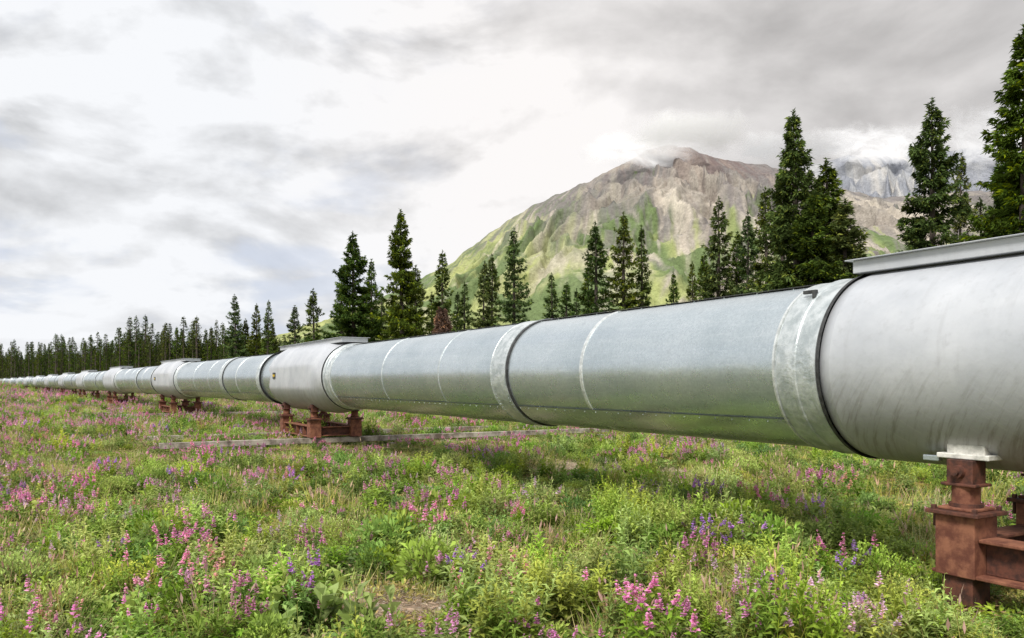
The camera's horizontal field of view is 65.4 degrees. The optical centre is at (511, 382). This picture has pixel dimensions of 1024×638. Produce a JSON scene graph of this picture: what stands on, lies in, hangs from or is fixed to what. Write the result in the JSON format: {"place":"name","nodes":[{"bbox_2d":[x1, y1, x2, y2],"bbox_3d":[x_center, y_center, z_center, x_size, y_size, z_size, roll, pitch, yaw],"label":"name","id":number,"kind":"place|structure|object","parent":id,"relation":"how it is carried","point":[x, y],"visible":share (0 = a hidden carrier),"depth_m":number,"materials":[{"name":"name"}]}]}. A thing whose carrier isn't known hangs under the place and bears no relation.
{"place":"outdoors","nodes":[
{"label":"outdoors","id":0,"kind":"place"},
{"bbox_2d":[0,378,1023,637],"bbox_3d":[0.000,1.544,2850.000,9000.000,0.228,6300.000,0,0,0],"label":"meadow ground","id":1,"kind":"structure","parent":0,"point":[437,600],"depth_m":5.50,"materials":[{"name":"green plant"}]},
{"bbox_2d":[35,389,102,399],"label":"pipe support","id":2,"kind":"object","parent":1,"relation":"on","point":[97,393],"visible":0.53,"depth_m":65.51,"materials":[{"name":"metal"}]},
{"bbox_2d":[60,388,77,394],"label":"pipe support","id":3,"kind":"object","parent":1,"relation":"on","point":[63,390],"visible":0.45,"depth_m":80.85,"materials":[{"name":"metal"}]},
{"bbox_2d":[0,315,305,378],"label":"distant spruce forest","id":4,"kind":"object","parent":1,"relation":"on","point":[147,351],"visible":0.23,"depth_m":138.64,"materials":[{"name":"green plant"}]},
{"bbox_2d":[52,391,254,405],"bbox_3d":[-23.325,0.963,52.414,12.100,1.175,3.160,0,0,-34],"label":"pipe support","id":5,"kind":"object","parent":1,"relation":"on","point":[115,397],"visible":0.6,"depth_m":50.30,"materials":[{"name":"metal"}]},
{"bbox_2d":[81,394,361,417],"bbox_3d":[-13.168,0.963,37.103,12.100,1.175,3.160,0,0,-33],"label":"pipe support","id":6,"kind":"object","parent":1,"relation":"on","point":[173,405],"visible":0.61,"depth_m":35.01,"materials":[{"name":"metal"}]},
{"bbox_2d":[222,293,251,358],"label":"spruce tree","id":7,"kind":"object","parent":1,"relation":"on","point":[234,315],"visible":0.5,"depth_m":95.73,"materials":[{"name":"green plant"}]},
{"bbox_2d":[237,318,252,356],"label":"spruce tree","id":8,"kind":"object","parent":1,"relation":"on","point":[245,327],"visible":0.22,"depth_m":97.79,"materials":[{"name":"green plant"}]},
{"bbox_2d":[246,303,266,355],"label":"spruce tree","id":9,"kind":"object","parent":1,"relation":"on","point":[258,336],"visible":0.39,"depth_m":91.85,"materials":[{"name":"green plant"}]},
{"bbox_2d":[259,301,277,354],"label":"spruce tree","id":10,"kind":"object","parent":1,"relation":"on","point":[267,339],"visible":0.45,"depth_m":87.97,"materials":[{"name":"green plant"}]},
{"bbox_2d":[269,322,277,352],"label":"spruce tree","id":11,"kind":"object","parent":1,"relation":"on","point":[275,342],"visible":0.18,"depth_m":89.92,"materials":[{"name":"green plant"}]},
{"bbox_2d":[280,305,304,345],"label":"spruce tree","id":12,"kind":"object","parent":1,"relation":"on","point":[295,338],"visible":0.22,"depth_m":83.80,"materials":[{"name":"green plant"}]},
{"bbox_2d":[301,288,324,342],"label":"spruce tree","id":13,"kind":"object","parent":1,"relation":"on","point":[311,306],"visible":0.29,"depth_m":77.80,"materials":[{"name":"green plant"}]},
{"bbox_2d":[328,265,350,335],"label":"spruce tree","id":14,"kind":"object","parent":1,"relation":"on","point":[333,322],"visible":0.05,"depth_m":65.84,"materials":[{"name":"green plant"}]},
{"bbox_2d":[305,231,381,342],"bbox_3d":[-12.104,-4.894,59.689,6.509,13.307,6.544,0,-2,-34],"label":"spruce tree","id":15,"kind":"object","parent":1,"relation":"on","point":[350,297],"visible":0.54,"depth_m":59.69,"materials":[{"name":"green plant"}]},
{"bbox_2d":[357,259,388,340],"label":"spruce tree","id":16,"kind":"object","parent":1,"relation":"on","point":[375,293],"visible":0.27,"depth_m":63.94,"materials":[{"name":"green plant"}]},
{"bbox_2d":[147,402,609,450],"bbox_3d":[-3.080,0.963,21.497,12.100,1.175,3.160,0,0,-30],"label":"pipe support","id":17,"kind":"object","parent":1,"relation":"on","point":[313,428],"visible":0.68,"depth_m":19.55,"materials":[{"name":"metal"}]},
{"bbox_2d":[0,233,1023,471],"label":"oil pipeline","id":18,"kind":"object","parent":17,"relation":"on","point":[913,355],"visible":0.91,"depth_m":7.09,"materials":[{"name":"metal"}]},
{"bbox_2d":[374,293,389,340],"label":"spruce tree","id":19,"kind":"object","parent":1,"relation":"on","point":[382,308],"visible":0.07,"depth_m":67.75,"materials":[{"name":"green plant"}]},
{"bbox_2d":[380,305,399,338],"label":"spruce tree","id":20,"kind":"object","parent":1,"relation":"on","point":[386,337],"visible":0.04,"depth_m":65.70,"materials":[{"name":"green plant"}]},
{"bbox_2d":[369,208,432,340],"bbox_3d":[-7.825,-5.125,54.722,4.482,13.803,5.291,0,0,34],"label":"spruce tree","id":21,"kind":"object","parent":1,"relation":"on","point":[402,314],"visible":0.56,"depth_m":54.57,"materials":[{"name":"green plant"}]},
{"bbox_2d":[391,264,429,336],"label":"spruce tree","id":22,"kind":"object","parent":1,"relation":"on","point":[420,303],"visible":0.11,"depth_m":59.79,"materials":[{"name":"green plant"}]},
{"bbox_2d":[426,292,435,334],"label":"spruce tree","id":23,"kind":"object","parent":1,"relation":"on","point":[432,298],"visible":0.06,"depth_m":65.88,"materials":[{"name":"green plant"}]},
{"bbox_2d":[424,250,460,334],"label":"spruce tree","id":24,"kind":"object","parent":1,"relation":"on","point":[435,305],"visible":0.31,"depth_m":61.83,"materials":[{"name":"green plant"}]},
{"bbox_2d":[432,305,452,333],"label":"dead spruce tree","id":25,"kind":"object","parent":1,"relation":"on","point":[442,323],"visible":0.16,"depth_m":49.78,"materials":[{"name":"brown plant"}]},
{"bbox_2d":[452,292,461,331],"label":"spruce tree","id":26,"kind":"object","parent":1,"relation":"on","point":[457,297],"visible":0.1,"depth_m":69.91,"materials":[{"name":"green plant"}]},
{"bbox_2d":[456,282,472,330],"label":"spruce tree","id":27,"kind":"object","parent":1,"relation":"on","point":[462,300],"visible":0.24,"depth_m":65.90,"materials":[{"name":"green plant"}]},
{"bbox_2d":[466,261,493,329],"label":"spruce tree","id":28,"kind":"object","parent":1,"relation":"on","point":[485,297],"visible":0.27,"depth_m":59.80,"materials":[{"name":"green plant"}]},
{"bbox_2d":[483,253,501,326],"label":"spruce tree","id":29,"kind":"object","parent":1,"relation":"on","point":[493,272],"visible":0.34,"depth_m":59.93,"materials":[{"name":"green plant"}]},
{"bbox_2d":[494,228,533,325],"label":"spruce tree","id":30,"kind":"object","parent":1,"relation":"on","point":[513,261],"visible":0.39,"depth_m":54.82,"materials":[{"name":"green plant"}]},
{"bbox_2d":[542,272,561,318],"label":"spruce tree","id":31,"kind":"object","parent":1,"relation":"on","point":[550,302],"visible":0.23,"depth_m":61.78,"materials":[{"name":"green plant"}]},
{"bbox_2d":[558,282,578,317],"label":"spruce tree","id":32,"kind":"object","parent":1,"relation":"on","point":[565,298],"visible":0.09,"depth_m":59.96,"materials":[{"name":"green plant"}]},
{"bbox_2d":[573,288,581,315],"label":"spruce tree","id":33,"kind":"object","parent":1,"relation":"on","point":[576,306],"visible":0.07,"depth_m":61.93,"materials":[{"name":"green plant"}]},
{"bbox_2d":[577,265,598,314],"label":"spruce tree","id":34,"kind":"object","parent":1,"relation":"on","point":[584,288],"visible":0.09,"depth_m":55.78,"materials":[{"name":"green plant"}]},
{"bbox_2d":[575,221,613,314],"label":"spruce tree","id":35,"kind":"object","parent":1,"relation":"on","point":[600,262],"visible":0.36,"depth_m":49.83,"materials":[{"name":"green plant"}]},
{"bbox_2d":[600,211,645,310],"bbox_3d":[6.948,-4.527,50.168,4.422,12.563,3.917,-1,0,43],"label":"spruce tree","id":36,"kind":"object","parent":1,"relation":"on","point":[624,261],"visible":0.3,"depth_m":49.84,"materials":[{"name":"green plant"}]},
{"bbox_2d":[632,225,651,307],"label":"spruce tree","id":37,"kind":"object","parent":1,"relation":"on","point":[640,282],"visible":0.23,"depth_m":51.85,"materials":[{"name":"green plant"}]},
{"bbox_2d":[666,272,680,303],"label":"spruce tree","id":38,"kind":"object","parent":1,"relation":"on","point":[674,291],"visible":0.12,"depth_m":59.74,"materials":[{"name":"green plant"}]},
{"bbox_2d":[685,261,697,300],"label":"spruce tree","id":39,"kind":"object","parent":1,"relation":"on","point":[689,292],"visible":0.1,"depth_m":54.76,"materials":[{"name":"green plant"}]},
{"bbox_2d":[694,251,714,300],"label":"spruce tree","id":40,"kind":"object","parent":1,"relation":"on","point":[703,269],"visible":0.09,"depth_m":51.98,"materials":[{"name":"green plant"}]},
{"bbox_2d":[692,196,741,299],"bbox_3d":[12.307,-4.656,47.169,4.000,12.832,4.516,0,-1,34],"label":"spruce tree","id":41,"kind":"object","parent":1,"relation":"on","point":[711,277],"visible":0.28,"depth_m":46.91,"materials":[{"name":"green plant"}]},
{"bbox_2d":[726,231,752,292],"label":"spruce tree","id":42,"kind":"object","parent":1,"relation":"on","point":[736,276],"visible":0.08,"depth_m":49.89,"materials":[{"name":"green plant"}]},
{"bbox_2d":[732,210,761,294],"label":"spruce tree","id":43,"kind":"object","parent":1,"relation":"on","point":[748,241],"visible":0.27,"depth_m":47.87,"materials":[{"name":"green plant"}]},
{"bbox_2d":[746,186,775,290],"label":"spruce tree","id":44,"kind":"object","parent":1,"relation":"on","point":[766,252],"visible":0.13,"depth_m":43.92,"materials":[{"name":"green plant"}]},
{"bbox_2d":[765,165,791,282],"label":"spruce tree","id":45,"kind":"object","parent":1,"relation":"on","point":[770,258],"visible":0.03,"depth_m":43.04,"materials":[{"name":"green plant"}]},
{"bbox_2d":[741,107,833,293],"bbox_3d":[13.483,-5.617,38.352,5.104,14.833,5.980,0,0,-27],"label":"spruce tree","id":46,"kind":"object","parent":1,"relation":"on","point":[794,179],"visible":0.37,"depth_m":37.51,"materials":[{"name":"green plant"}]},
{"bbox_2d":[774,191,856,287],"bbox_3d":[13.584,-3.589,36.719,6.428,10.628,5.457,0,0,-44],"label":"spruce tree","id":47,"kind":"object","parent":1,"relation":"on","point":[805,242],"visible":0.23,"depth_m":36.52,"materials":[{"name":"green plant"}]},
{"bbox_2d":[765,157,866,283],"bbox_3d":[14.998,-4.642,39.336,7.448,12.814,7.408,-1,0,-16],"label":"spruce tree","id":48,"kind":"object","parent":1,"relation":"on","point":[831,191],"visible":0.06,"depth_m":38.63,"materials":[{"name":"green plant"}]},
{"bbox_2d":[821,198,869,280],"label":"spruce tree","id":49,"kind":"object","parent":1,"relation":"on","point":[844,238],"visible":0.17,"depth_m":36.61,"materials":[{"name":"green plant"}]},
{"bbox_2d":[894,97,973,252],"bbox_3d":[20.654,-6.129,39.588,6.711,15.886,6.748,1,-1,-44],"label":"spruce tree","id":50,"kind":"object","parent":1,"relation":"on","point":[920,229],"visible":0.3,"depth_m":38.80,"materials":[{"name":"green plant"}]},
{"bbox_2d":[947,151,977,243],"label":"spruce tree","id":51,"kind":"object","parent":1,"relation":"on","point":[957,226],"visible":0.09,"depth_m":42.70,"materials":[{"name":"green plant"}]},
{"bbox_2d":[923,444,1023,613],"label":"pipe support","id":52,"kind":"object","parent":1,"relation":"on","point":[978,551],"visible":0.91,"depth_m":5.34,"materials":[{"name":"metal"}]},
{"bbox_2d":[970,197,989,236],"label":"spruce tree","id":53,"kind":"object","parent":1,"relation":"on","point":[980,204],"visible":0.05,"depth_m":44.00,"materials":[{"name":"green plant"}]},
{"bbox_2d":[957,24,1023,242],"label":"spruce tree","id":54,"kind":"object","parent":1,"relation":"on","point":[1011,191],"visible":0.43,"depth_m":30.94,"materials":[{"name":"green plant"}]},
{"bbox_2d":[982,214,1009,237],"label":"spruce tree","id":55,"kind":"object","parent":1,"relation":"on","point":[991,218],"visible":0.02,"depth_m":40.08,"materials":[{"name":"green plant"}]},
{"bbox_2d":[981,133,1018,237],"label":"spruce tree","id":56,"kind":"object","parent":1,"relation":"on","point":[998,167],"visible":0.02,"depth_m":42.16,"materials":[{"name":"green plant"}]},
{"bbox_2d":[0,0,1023,360],"label":"sky","id":57,"kind":"structure","parent":0,"point":[164,161],"materials":[{"name":"white"}]},
{"bbox_2d":[261,147,1018,345],"bbox_3d":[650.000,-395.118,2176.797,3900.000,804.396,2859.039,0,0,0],"label":"mountain","id":58,"kind":"structure","parent":0,"point":[669,208],"depth_m":2173.51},
{"bbox_2d":[596,111,1021,165],"bbox_3d":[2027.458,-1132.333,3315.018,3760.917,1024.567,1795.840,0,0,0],"label":"cloud","id":59,"kind":"structure","parent":0,"point":[665,133],"depth_m":3847.75,"materials":[{"name":"white"}]},
{"bbox_2d":[802,149,1004,197],"bbox_3d":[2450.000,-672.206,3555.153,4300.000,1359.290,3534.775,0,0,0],"label":"mountain ridge","id":60,"kind":"structure","parent":0,"point":[882,178],"depth_m":4014.31,"materials":[{"name":"grey stone"}]}
]}

